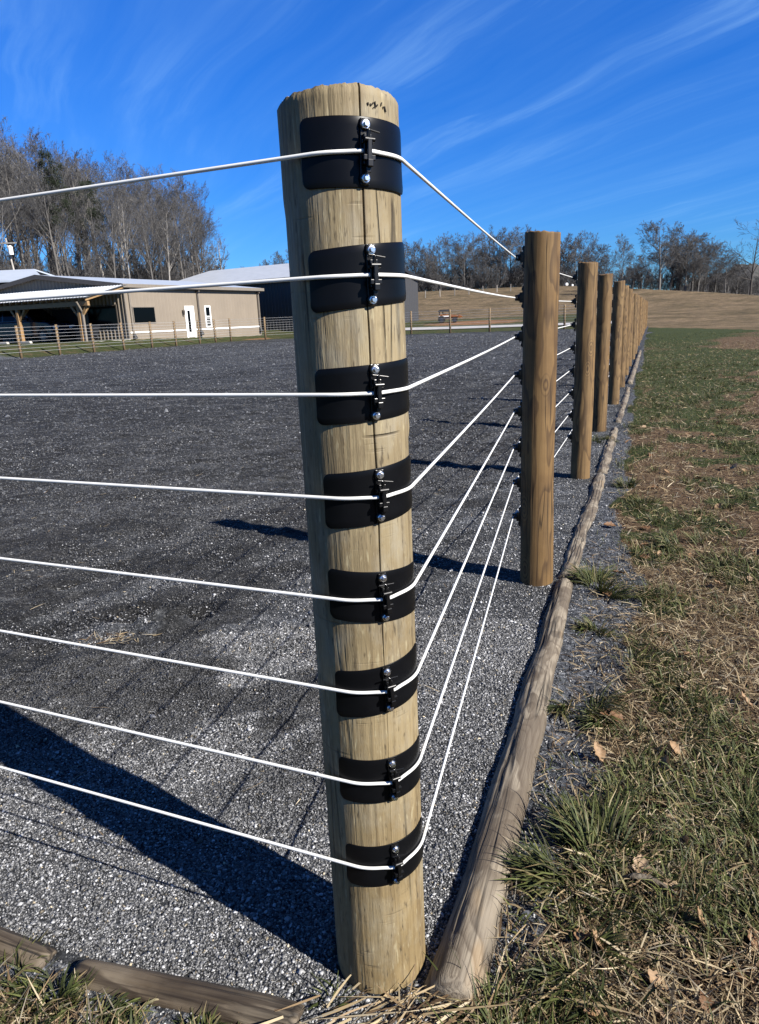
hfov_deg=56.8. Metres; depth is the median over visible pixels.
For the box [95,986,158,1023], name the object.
grass tuft
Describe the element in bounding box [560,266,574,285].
shrub
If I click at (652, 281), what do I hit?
shrub
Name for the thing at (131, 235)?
bare tree
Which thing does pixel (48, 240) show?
bare tree
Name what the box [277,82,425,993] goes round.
corner post
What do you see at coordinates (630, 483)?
grass tuft
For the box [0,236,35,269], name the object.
shrub
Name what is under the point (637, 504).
grass clumps
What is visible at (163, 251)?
sapling
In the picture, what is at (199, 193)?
bare tree
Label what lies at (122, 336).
fence post
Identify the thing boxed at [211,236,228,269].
bare tree
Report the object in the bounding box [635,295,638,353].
fence post
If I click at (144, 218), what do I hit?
bare tree
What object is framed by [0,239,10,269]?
sapling
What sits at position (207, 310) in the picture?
window
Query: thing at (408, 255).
bare tree
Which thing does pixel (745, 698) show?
fallen leaf
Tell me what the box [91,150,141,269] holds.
bare tree
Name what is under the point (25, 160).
bare tree
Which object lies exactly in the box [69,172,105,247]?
bare tree
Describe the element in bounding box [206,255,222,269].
sapling
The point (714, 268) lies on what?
bare tree
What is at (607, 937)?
grass tuft
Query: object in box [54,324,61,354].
fence post
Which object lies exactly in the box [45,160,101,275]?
bare tree
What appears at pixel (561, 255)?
bare tree
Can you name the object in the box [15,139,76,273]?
bare tree
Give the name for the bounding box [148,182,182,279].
bare tree
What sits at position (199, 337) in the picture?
fence post
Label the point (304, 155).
fence wire
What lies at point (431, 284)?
shrub
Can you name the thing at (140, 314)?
window
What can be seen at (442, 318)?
tractor
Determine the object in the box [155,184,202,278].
bare tree
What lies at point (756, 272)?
hill
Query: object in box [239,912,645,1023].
dead stems
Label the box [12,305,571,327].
fence wire
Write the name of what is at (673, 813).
fallen leaf
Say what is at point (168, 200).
bare tree
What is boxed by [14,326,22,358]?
fence post
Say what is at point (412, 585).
fence wire
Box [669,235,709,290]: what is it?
bare tree
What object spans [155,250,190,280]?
sapling
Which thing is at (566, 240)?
bare tree
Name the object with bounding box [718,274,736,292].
shrub
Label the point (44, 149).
bare tree
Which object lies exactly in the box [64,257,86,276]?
sapling
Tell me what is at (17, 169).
bare tree
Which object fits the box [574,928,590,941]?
fallen leaf
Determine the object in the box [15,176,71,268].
bare tree
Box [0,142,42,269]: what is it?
bare tree
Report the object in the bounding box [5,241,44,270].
sapling
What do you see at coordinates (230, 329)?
fence post
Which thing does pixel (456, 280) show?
shrub
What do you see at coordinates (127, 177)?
bare tree
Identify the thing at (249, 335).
fence wire
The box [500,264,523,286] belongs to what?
shrub
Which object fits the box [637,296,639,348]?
fence post
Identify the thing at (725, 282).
bare tree
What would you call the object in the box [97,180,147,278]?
bare tree
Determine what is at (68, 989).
grass tuft
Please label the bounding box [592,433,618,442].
grass tuft
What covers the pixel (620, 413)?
edging log
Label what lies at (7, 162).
bare tree
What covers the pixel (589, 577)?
grass tuft
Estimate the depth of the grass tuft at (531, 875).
1.56 m
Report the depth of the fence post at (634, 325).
16.19 m
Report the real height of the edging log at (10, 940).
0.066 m
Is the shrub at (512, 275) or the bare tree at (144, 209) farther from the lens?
the shrub at (512, 275)
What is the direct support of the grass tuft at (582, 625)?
on the ground at (684, 314)
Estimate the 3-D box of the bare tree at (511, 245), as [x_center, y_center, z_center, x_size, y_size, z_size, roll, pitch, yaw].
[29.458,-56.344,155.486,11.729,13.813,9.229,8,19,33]
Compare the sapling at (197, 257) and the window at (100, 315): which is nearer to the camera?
the window at (100, 315)
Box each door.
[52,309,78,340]
[184,306,196,336]
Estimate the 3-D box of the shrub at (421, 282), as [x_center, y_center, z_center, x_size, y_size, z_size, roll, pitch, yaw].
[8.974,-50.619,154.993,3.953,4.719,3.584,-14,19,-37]
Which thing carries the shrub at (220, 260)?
on the ground at (684, 314)
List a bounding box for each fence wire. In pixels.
[0,148,577,279]
[0,273,571,301]
[0,319,558,346]
[0,324,571,396]
[0,345,575,500]
[0,371,568,601]
[0,389,572,694]
[0,411,571,785]
[0,430,571,869]
[2,308,565,331]
[2,316,566,342]
[2,324,567,353]
[7,321,574,349]
[9,312,596,338]
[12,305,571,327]
[18,313,510,334]
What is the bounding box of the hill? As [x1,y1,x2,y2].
[672,263,758,294]
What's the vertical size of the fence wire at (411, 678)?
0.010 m
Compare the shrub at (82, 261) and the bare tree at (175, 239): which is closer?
the bare tree at (175, 239)
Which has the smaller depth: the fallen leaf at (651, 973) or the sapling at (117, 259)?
the fallen leaf at (651, 973)
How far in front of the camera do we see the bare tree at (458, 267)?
169.21 m
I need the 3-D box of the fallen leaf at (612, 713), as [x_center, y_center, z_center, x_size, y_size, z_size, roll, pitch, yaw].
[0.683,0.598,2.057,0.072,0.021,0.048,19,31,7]
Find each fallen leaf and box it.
[559,1014,573,1023]
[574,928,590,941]
[585,1006,608,1022]
[592,930,609,952]
[594,741,606,761]
[599,710,624,721]
[603,521,615,525]
[632,854,649,873]
[648,969,669,993]
[653,1007,671,1021]
[658,755,669,770]
[663,879,677,887]
[666,808,680,818]
[668,887,682,903]
[669,741,682,754]
[677,835,688,846]
[697,906,711,934]
[699,990,715,1013]
[733,960,758,987]
[740,691,753,708]
[748,926,758,947]
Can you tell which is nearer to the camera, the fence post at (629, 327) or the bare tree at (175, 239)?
the fence post at (629, 327)
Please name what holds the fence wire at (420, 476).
attached to the corner post at (343, 214)
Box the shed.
[0,269,54,284]
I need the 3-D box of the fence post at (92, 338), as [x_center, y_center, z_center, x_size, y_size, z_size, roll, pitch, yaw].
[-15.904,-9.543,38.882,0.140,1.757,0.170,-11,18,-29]
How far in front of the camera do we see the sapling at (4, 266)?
75.56 m
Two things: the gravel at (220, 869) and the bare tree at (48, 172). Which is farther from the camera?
the bare tree at (48, 172)
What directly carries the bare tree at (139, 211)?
on the ground at (684, 314)
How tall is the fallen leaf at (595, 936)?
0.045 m
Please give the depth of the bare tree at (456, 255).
162.88 m
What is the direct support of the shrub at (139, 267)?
on the ground at (684, 314)
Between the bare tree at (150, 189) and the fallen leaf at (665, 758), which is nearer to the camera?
the fallen leaf at (665, 758)
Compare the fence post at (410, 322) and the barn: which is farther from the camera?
the barn
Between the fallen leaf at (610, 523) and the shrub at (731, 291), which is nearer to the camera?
the fallen leaf at (610, 523)
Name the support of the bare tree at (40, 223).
on the ground at (684, 314)
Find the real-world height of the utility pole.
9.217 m
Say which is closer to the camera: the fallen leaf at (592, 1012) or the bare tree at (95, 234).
the fallen leaf at (592, 1012)
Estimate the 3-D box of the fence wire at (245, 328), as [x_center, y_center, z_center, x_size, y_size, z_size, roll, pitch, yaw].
[-5.938,-11.661,44.432,37.346,0.082,16.490,-9,17,-23]
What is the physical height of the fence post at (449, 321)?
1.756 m
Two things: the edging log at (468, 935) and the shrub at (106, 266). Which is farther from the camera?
the shrub at (106, 266)
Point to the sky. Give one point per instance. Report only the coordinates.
(606, 118)
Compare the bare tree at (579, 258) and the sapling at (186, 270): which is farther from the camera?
the bare tree at (579, 258)
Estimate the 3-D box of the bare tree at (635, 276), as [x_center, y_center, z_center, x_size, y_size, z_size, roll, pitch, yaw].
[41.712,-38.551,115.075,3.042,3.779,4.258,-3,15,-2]
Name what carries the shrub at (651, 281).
on the ground at (684, 314)
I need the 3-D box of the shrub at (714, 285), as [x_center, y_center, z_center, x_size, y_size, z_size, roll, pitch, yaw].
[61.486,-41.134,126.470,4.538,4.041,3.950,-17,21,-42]
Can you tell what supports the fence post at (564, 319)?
on the ground at (684, 314)
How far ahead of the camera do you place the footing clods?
10.85 m
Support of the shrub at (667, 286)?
on the ground at (684, 314)
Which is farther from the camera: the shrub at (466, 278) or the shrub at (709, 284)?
the shrub at (466, 278)
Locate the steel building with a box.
[0,275,263,342]
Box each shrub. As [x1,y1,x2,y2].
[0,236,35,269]
[0,247,40,269]
[49,250,84,275]
[67,247,109,276]
[72,242,125,276]
[110,256,156,278]
[116,257,167,279]
[144,240,219,280]
[167,240,227,280]
[416,273,428,291]
[418,270,429,291]
[424,270,443,290]
[428,265,447,290]
[432,269,449,290]
[449,271,464,289]
[454,267,473,287]
[460,274,477,288]
[466,272,476,288]
[472,272,483,288]
[473,265,493,288]
[478,262,497,288]
[489,262,509,287]
[493,267,506,287]
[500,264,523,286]
[500,269,516,287]
[505,262,522,286]
[559,267,571,285]
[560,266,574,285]
[617,269,630,285]
[618,270,640,287]
[636,269,652,288]
[642,264,661,289]
[647,271,661,289]
[648,276,664,289]
[661,270,681,289]
[664,267,688,290]
[677,275,695,290]
[693,272,712,291]
[693,275,707,291]
[702,271,719,291]
[707,280,720,292]
[709,265,729,292]
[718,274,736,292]
[721,273,743,293]
[729,272,750,293]
[740,274,758,294]
[752,280,758,294]
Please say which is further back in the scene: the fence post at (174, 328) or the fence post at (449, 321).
the fence post at (449, 321)
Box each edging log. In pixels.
[0,926,57,969]
[70,959,304,1023]
[424,578,572,1009]
[557,472,604,580]
[596,427,617,473]
[614,387,630,422]
[626,350,641,383]
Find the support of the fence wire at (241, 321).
attached to the fence post at (410, 322)
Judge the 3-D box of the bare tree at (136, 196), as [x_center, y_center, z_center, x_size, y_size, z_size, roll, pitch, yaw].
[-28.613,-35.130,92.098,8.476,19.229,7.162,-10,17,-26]
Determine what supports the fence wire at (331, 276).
attached to the corner post at (343, 214)
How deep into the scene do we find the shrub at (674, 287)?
122.56 m
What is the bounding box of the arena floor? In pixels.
[0,326,647,1023]
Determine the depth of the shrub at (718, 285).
124.62 m
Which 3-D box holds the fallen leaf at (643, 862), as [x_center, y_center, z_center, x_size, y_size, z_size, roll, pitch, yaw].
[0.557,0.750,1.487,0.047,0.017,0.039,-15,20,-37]
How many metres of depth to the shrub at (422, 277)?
157.72 m
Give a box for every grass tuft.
[0,926,61,1006]
[0,964,107,1023]
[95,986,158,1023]
[110,998,198,1023]
[170,1001,233,1023]
[300,962,360,1023]
[493,781,666,913]
[514,906,649,1023]
[546,676,643,740]
[565,557,651,605]
[570,615,621,638]
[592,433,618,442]
[610,474,647,488]
[623,493,670,506]
[646,527,704,556]
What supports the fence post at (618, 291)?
on the ground at (684, 314)
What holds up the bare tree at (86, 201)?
on the ground at (684, 314)
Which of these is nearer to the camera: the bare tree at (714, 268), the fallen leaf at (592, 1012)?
the fallen leaf at (592, 1012)
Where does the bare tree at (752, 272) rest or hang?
on the ground at (684, 314)
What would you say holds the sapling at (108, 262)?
on the ground at (684, 314)
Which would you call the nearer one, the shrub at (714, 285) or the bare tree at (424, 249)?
the shrub at (714, 285)
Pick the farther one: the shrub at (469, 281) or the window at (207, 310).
the shrub at (469, 281)
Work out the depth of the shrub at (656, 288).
129.76 m
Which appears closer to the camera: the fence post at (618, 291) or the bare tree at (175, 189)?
the fence post at (618, 291)
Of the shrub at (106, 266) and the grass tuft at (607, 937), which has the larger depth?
the shrub at (106, 266)
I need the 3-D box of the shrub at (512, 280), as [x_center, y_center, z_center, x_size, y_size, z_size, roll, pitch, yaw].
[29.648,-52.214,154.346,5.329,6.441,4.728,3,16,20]
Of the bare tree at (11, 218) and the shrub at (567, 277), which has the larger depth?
the shrub at (567, 277)
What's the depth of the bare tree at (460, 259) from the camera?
153.80 m
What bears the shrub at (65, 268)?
on the ground at (684, 314)
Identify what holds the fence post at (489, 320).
on the ground at (684, 314)
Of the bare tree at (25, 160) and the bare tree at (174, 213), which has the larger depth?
the bare tree at (174, 213)
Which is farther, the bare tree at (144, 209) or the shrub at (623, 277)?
the shrub at (623, 277)
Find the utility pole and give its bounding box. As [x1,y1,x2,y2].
[0,238,16,269]
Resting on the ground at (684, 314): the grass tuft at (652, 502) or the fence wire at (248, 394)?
the grass tuft at (652, 502)
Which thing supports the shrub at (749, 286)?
on the ground at (684, 314)
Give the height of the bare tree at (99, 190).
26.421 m
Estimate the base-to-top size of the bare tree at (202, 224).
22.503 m
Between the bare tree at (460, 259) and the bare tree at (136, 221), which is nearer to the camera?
the bare tree at (136, 221)
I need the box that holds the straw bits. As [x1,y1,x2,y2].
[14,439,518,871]
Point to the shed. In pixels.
(6, 276)
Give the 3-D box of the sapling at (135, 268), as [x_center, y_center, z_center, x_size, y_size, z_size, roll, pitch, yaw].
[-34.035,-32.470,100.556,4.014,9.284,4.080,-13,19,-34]
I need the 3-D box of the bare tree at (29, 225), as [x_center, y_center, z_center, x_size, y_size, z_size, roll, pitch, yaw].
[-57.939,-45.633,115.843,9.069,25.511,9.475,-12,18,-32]
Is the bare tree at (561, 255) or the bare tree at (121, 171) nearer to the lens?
the bare tree at (121, 171)
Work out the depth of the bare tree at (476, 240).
166.57 m
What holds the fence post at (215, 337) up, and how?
on the ground at (684, 314)
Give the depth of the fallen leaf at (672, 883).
1.44 m
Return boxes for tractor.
[438,309,461,322]
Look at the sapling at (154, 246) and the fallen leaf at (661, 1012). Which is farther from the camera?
the sapling at (154, 246)
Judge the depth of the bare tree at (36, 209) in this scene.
78.50 m
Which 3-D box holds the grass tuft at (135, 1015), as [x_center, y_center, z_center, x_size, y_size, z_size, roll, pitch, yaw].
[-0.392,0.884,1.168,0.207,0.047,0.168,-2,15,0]
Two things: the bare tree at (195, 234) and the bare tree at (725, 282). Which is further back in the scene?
the bare tree at (725, 282)
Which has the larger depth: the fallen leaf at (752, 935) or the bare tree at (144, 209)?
the bare tree at (144, 209)
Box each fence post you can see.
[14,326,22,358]
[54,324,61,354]
[89,323,95,351]
[119,323,125,349]
[148,322,153,347]
[173,321,177,345]
[197,320,200,343]
[212,319,216,341]
[228,318,231,340]
[263,317,266,339]
[410,311,411,333]
[449,310,450,332]
[488,308,490,331]
[512,230,560,585]
[563,304,565,328]
[567,262,597,478]
[592,273,612,431]
[608,280,624,404]
[620,285,628,386]
[625,289,632,374]
[629,293,633,365]
[632,293,637,358]
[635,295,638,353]
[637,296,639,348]
[638,297,641,345]
[640,298,642,342]
[641,299,643,339]
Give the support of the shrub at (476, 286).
on the ground at (684, 314)
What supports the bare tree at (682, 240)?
on the ground at (684, 314)
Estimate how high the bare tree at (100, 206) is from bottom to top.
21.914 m
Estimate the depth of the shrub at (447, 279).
158.68 m
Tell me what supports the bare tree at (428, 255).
on the ground at (684, 314)
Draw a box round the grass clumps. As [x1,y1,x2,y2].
[404,361,758,1023]
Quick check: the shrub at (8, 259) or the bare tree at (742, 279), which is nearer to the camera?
the shrub at (8, 259)
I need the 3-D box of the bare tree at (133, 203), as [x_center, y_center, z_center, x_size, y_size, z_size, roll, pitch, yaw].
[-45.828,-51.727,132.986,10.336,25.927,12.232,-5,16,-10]
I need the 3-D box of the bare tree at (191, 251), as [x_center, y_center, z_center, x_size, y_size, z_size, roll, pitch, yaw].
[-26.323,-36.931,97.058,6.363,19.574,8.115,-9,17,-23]
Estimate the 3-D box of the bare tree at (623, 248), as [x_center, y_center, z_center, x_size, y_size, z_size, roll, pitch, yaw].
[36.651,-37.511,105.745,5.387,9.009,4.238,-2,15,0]
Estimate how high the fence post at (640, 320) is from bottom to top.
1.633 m
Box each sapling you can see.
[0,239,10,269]
[0,256,12,269]
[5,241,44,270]
[15,249,51,271]
[29,261,53,274]
[35,228,87,275]
[58,234,107,277]
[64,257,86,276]
[91,261,113,277]
[101,247,121,277]
[108,238,150,278]
[128,227,170,279]
[128,251,153,279]
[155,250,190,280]
[160,228,190,280]
[182,262,192,277]
[183,237,223,275]
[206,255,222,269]
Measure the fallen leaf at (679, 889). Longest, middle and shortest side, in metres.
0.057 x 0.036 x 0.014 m
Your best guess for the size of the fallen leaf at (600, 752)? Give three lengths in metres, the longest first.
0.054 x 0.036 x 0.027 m
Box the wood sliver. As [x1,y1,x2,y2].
[622,873,678,894]
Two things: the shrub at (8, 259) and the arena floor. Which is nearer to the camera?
the arena floor
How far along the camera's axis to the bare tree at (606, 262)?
153.30 m
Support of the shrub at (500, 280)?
on the ground at (684, 314)
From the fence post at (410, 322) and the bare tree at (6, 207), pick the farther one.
the bare tree at (6, 207)
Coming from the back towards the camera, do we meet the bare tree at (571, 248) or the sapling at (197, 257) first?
the bare tree at (571, 248)
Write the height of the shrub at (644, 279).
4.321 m
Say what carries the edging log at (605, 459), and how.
on the ground at (684, 314)
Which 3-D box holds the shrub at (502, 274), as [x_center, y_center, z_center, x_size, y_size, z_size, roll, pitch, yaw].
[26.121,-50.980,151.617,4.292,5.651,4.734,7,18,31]
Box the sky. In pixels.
[0,0,758,289]
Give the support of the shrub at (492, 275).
on the ground at (684, 314)
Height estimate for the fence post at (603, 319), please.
1.638 m
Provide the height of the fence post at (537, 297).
1.624 m
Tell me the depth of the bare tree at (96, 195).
129.13 m
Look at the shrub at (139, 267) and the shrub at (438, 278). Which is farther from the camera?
the shrub at (438, 278)
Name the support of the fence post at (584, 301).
on the arena floor
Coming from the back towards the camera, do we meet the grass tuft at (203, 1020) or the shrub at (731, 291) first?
the shrub at (731, 291)
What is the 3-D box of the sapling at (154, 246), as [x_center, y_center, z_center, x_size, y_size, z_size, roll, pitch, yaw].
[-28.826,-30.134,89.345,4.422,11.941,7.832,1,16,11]
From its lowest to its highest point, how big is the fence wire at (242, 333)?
0.082 m
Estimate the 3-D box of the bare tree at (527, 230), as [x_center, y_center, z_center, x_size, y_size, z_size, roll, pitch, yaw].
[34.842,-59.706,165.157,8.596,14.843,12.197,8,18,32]
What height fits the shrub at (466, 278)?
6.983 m
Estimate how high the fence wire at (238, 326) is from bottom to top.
0.082 m
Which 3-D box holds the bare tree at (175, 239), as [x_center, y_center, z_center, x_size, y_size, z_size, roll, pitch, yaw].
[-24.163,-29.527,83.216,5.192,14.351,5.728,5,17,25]
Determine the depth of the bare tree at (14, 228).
100.08 m
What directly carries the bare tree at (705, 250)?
on the ground at (684, 314)
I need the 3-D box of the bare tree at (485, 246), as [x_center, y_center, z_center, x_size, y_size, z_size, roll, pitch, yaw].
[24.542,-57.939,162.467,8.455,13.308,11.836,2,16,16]
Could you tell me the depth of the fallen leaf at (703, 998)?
1.20 m
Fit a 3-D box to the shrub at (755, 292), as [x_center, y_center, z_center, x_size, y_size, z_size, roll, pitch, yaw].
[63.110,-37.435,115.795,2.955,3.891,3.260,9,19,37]
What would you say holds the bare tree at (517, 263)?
on the ground at (684, 314)
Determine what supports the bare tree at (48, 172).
on the ground at (684, 314)
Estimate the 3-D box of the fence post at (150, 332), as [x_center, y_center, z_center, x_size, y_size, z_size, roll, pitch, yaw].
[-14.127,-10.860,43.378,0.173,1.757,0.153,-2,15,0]
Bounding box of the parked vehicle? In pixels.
[0,309,75,342]
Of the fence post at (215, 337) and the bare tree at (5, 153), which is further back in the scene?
the bare tree at (5, 153)
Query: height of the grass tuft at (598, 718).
0.141 m
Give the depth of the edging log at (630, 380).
13.32 m
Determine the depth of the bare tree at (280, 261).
172.82 m
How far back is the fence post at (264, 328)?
51.17 m
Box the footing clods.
[0,329,610,538]
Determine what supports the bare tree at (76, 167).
on the ground at (684, 314)
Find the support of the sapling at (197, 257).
on the ground at (684, 314)
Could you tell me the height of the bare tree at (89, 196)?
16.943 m
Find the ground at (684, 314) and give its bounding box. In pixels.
[0,286,758,1023]
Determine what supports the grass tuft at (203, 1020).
on the ground at (684, 314)
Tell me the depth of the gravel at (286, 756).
2.73 m
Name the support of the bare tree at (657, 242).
on the ground at (684, 314)
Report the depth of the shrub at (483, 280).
152.39 m
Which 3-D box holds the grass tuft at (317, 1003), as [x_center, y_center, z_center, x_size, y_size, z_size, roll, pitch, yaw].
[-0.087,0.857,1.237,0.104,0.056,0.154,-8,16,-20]
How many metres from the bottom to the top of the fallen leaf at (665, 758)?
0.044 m
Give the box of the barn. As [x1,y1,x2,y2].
[179,263,420,330]
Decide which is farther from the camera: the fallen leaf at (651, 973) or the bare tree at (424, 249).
the bare tree at (424, 249)
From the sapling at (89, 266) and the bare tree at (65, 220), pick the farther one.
the bare tree at (65, 220)
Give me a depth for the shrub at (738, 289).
123.53 m
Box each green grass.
[597,331,758,548]
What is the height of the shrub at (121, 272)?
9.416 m
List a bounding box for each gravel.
[0,368,631,674]
[0,408,644,1023]
[0,616,542,1023]
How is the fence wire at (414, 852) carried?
attached to the corner post at (343, 214)
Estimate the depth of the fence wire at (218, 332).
44.53 m
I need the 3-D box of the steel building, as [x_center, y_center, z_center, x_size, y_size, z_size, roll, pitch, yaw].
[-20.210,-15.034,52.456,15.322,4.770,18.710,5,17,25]
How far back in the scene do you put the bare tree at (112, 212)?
77.63 m
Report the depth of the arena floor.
3.65 m
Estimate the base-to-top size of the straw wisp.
0.045 m
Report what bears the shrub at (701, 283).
on the ground at (684, 314)
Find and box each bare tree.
[0,115,25,244]
[0,127,29,226]
[0,130,92,275]
[0,134,55,268]
[0,136,45,268]
[0,142,28,266]
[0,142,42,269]
[0,151,32,241]
[0,154,41,266]
[0,164,41,259]
[0,188,32,253]
[7,170,89,275]
[8,127,88,274]
[10,154,41,262]
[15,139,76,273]
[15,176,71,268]
[19,162,93,275]
[20,127,73,232]
[21,162,67,261]
[35,145,75,275]
[43,140,104,276]
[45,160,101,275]
[46,159,93,273]
[52,153,127,277]
[56,150,104,275]
[56,157,103,269]
[60,152,107,261]
[68,184,114,275]
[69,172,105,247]
[71,150,107,252]
[72,179,110,261]
[77,172,122,256]
[80,162,126,254]
[81,177,141,277]
[90,157,146,263]
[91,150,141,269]
[92,151,154,278]
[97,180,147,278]
[99,181,131,270]
[100,185,152,278]
[106,186,149,260]
[113,167,154,276]
[118,182,162,255]
[123,190,177,279]
[124,165,179,275]
[125,166,185,279]
[127,182,177,279]
[130,183,154,260]
[141,165,181,259]
[145,171,193,278]
[146,198,189,279]
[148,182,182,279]
[150,186,188,260]
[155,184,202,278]
[156,178,187,245]
[160,170,213,261]
[162,168,212,275]
[164,192,227,274]
[176,193,214,256]
[176,200,222,272]
[180,180,221,259]
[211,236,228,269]
[268,250,288,264]
[404,238,415,270]
[404,239,435,276]
[417,233,458,290]
[417,244,441,277]
[435,235,469,288]
[442,232,488,286]
[447,252,470,284]
[456,231,502,288]
[467,231,500,276]
[483,225,515,287]
[488,226,524,286]
[508,224,535,273]
[510,249,523,276]
[557,231,583,276]
[560,232,590,285]
[560,241,574,270]
[569,231,611,272]
[584,243,618,274]
[606,231,638,287]
[623,255,658,288]
[624,267,639,288]
[631,218,687,289]
[649,237,698,289]
[660,225,710,290]
[663,233,723,290]
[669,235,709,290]
[682,239,723,291]
[689,241,725,291]
[704,248,733,292]
[708,253,745,292]
[721,220,758,294]
[721,259,753,293]
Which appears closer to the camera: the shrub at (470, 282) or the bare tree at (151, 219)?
the bare tree at (151, 219)
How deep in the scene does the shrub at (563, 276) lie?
154.10 m
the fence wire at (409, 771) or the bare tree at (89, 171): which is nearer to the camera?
the fence wire at (409, 771)
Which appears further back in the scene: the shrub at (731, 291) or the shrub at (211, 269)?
the shrub at (731, 291)
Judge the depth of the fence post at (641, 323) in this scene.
23.85 m
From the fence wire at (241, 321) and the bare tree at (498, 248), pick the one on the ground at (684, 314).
the bare tree at (498, 248)
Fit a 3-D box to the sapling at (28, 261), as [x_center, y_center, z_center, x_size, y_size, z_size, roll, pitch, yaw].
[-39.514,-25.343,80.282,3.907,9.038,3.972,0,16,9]
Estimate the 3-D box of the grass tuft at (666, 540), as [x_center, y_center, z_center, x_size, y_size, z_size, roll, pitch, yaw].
[1.520,0.149,3.534,0.355,0.112,0.376,-2,15,0]
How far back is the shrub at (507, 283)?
156.73 m
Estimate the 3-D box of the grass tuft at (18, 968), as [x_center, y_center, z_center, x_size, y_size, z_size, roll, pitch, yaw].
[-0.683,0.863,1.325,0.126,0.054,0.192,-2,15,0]
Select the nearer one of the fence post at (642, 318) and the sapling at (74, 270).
the fence post at (642, 318)
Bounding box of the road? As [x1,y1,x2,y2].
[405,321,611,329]
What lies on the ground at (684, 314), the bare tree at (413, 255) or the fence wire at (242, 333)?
the bare tree at (413, 255)
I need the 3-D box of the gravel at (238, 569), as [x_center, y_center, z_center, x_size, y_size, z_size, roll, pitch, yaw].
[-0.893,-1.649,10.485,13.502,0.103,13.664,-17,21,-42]
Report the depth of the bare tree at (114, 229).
132.20 m
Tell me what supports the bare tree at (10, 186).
on the ground at (684, 314)
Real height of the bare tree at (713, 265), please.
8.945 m
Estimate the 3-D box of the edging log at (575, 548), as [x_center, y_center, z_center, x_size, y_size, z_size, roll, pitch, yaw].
[1.220,0.035,4.116,0.103,0.091,2.161,3,16,21]
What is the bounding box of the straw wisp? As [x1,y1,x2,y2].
[79,631,161,644]
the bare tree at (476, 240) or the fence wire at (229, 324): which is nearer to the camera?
the fence wire at (229, 324)
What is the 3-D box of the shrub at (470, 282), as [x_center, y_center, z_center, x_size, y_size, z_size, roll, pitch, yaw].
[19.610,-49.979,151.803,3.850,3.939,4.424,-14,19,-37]
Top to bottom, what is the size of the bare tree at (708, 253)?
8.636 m
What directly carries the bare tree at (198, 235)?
on the ground at (684, 314)
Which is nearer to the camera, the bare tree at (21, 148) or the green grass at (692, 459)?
the green grass at (692, 459)
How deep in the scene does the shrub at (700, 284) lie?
120.78 m
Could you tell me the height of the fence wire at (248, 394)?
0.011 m
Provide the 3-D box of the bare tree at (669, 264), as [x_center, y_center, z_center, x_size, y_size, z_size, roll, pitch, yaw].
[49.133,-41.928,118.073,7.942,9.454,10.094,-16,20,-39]
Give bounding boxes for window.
[87,304,118,325]
[132,307,156,323]
[204,306,211,326]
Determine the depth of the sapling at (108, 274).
97.99 m
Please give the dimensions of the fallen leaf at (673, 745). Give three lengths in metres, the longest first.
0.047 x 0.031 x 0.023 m
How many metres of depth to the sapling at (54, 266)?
100.35 m
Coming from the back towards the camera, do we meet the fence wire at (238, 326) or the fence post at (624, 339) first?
the fence wire at (238, 326)
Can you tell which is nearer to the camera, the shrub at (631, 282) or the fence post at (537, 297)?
the fence post at (537, 297)
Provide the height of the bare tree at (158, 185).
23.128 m
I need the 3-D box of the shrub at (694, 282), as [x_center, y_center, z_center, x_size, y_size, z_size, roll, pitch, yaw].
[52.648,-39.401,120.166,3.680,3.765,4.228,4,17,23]
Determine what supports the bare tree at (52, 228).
on the ground at (684, 314)
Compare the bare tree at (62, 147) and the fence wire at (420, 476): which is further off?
the bare tree at (62, 147)
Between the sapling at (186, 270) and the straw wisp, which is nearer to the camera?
the straw wisp
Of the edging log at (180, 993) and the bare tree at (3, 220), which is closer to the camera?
the edging log at (180, 993)

